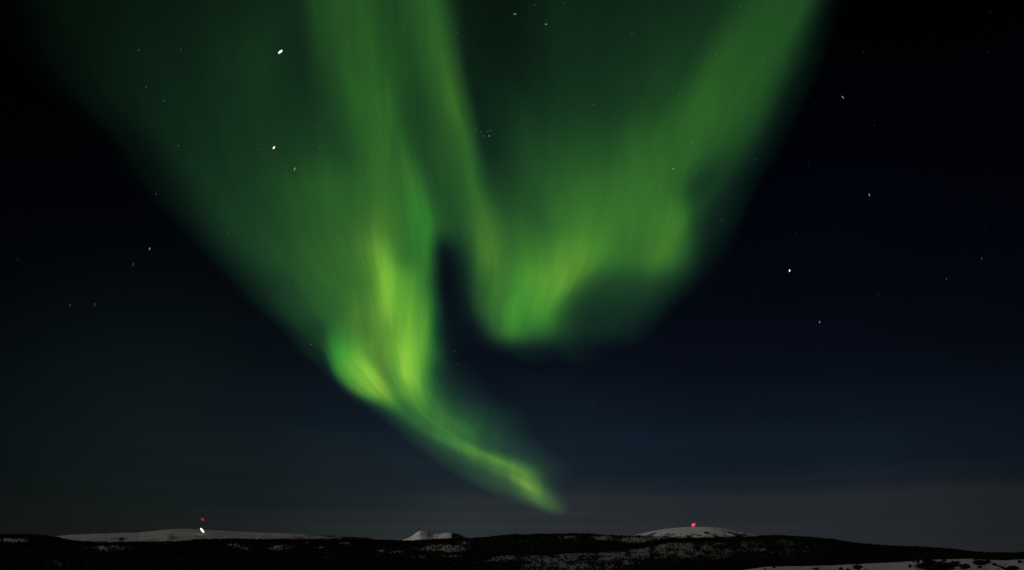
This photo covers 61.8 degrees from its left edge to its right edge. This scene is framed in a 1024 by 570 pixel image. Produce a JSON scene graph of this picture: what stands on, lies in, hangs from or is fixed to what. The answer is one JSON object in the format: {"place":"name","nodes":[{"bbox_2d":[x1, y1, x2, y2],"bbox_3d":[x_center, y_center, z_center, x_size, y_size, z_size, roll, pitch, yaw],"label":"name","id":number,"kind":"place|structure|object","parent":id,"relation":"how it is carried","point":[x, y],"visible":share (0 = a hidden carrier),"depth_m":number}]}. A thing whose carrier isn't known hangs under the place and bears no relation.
{"place":"outdoors","nodes":[
{"label":"outdoors","id":0,"kind":"place"},
{"bbox_2d":[58,529,398,542],"bbox_3d":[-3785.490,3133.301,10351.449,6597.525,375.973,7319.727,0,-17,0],"label":"snow fell","id":1,"kind":"structure","parent":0,"point":[169,535],"depth_m":9956.78},
{"bbox_2d":[0,535,492,569],"bbox_3d":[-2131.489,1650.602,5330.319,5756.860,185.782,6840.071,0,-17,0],"label":"wooded hill","id":2,"kind":"structure","parent":0,"point":[275,547],"depth_m":3485.08},
{"bbox_2d":[0,534,512,569],"bbox_3d":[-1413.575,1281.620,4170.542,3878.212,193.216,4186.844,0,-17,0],"label":"birch scrub","id":3,"kind":"object","parent":2,"relation":"on","point":[117,562],"visible":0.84,"depth_m":3422.85},
{"bbox_2d":[403,531,464,540],"bbox_3d":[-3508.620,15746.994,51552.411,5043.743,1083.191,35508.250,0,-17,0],"label":"mountain","id":4,"kind":"structure","parent":0,"point":[420,535],"depth_m":37628.48},
{"bbox_2d":[0,0,1023,552],"label":"sky","id":5,"kind":"structure","parent":0,"point":[387,396]},
{"bbox_2d":[475,534,668,554],"bbox_3d":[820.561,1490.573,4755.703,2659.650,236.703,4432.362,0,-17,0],"label":"dark hill","id":6,"kind":"structure","parent":0,"point":[596,537],"depth_m":4320.92},
{"bbox_2d":[474,533,678,557],"bbox_3d":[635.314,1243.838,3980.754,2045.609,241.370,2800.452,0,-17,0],"label":"birch scrub","id":7,"kind":"object","parent":6,"relation":"on","point":[582,538],"visible":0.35,"depth_m":4255.27},
{"bbox_2d":[634,527,759,537],"bbox_3d":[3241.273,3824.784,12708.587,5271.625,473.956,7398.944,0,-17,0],"label":"snow dome","id":8,"kind":"structure","parent":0,"point":[710,532],"depth_m":12269.89},
{"bbox_2d":[637,530,744,536],"bbox_3d":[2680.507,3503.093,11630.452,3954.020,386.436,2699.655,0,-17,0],"label":"birch scrub","id":9,"kind":"object","parent":8,"relation":"on","point":[704,532],"visible":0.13,"depth_m":12003.46},
{"bbox_2d":[452,535,1022,569],"bbox_3d":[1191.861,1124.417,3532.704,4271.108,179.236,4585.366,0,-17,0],"label":"scrub hill","id":10,"kind":"structure","parent":0,"point":[633,554],"depth_m":2579.25},
{"bbox_2d":[445,534,1023,569],"bbox_3d":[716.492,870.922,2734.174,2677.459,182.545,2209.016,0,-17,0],"label":"birch scrub","id":11,"kind":"object","parent":10,"relation":"on","point":[938,551],"visible":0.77,"depth_m":2586.65},
{"bbox_2d":[747,559,1023,569],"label":"snowfield","id":12,"kind":"structure","parent":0,"point":[905,566],"depth_m":573.57},
{"bbox_2d":[764,557,1023,569],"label":"bush","id":13,"kind":"object","parent":12,"relation":"on","point":[951,564],"visible":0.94,"depth_m":547.74}
]}

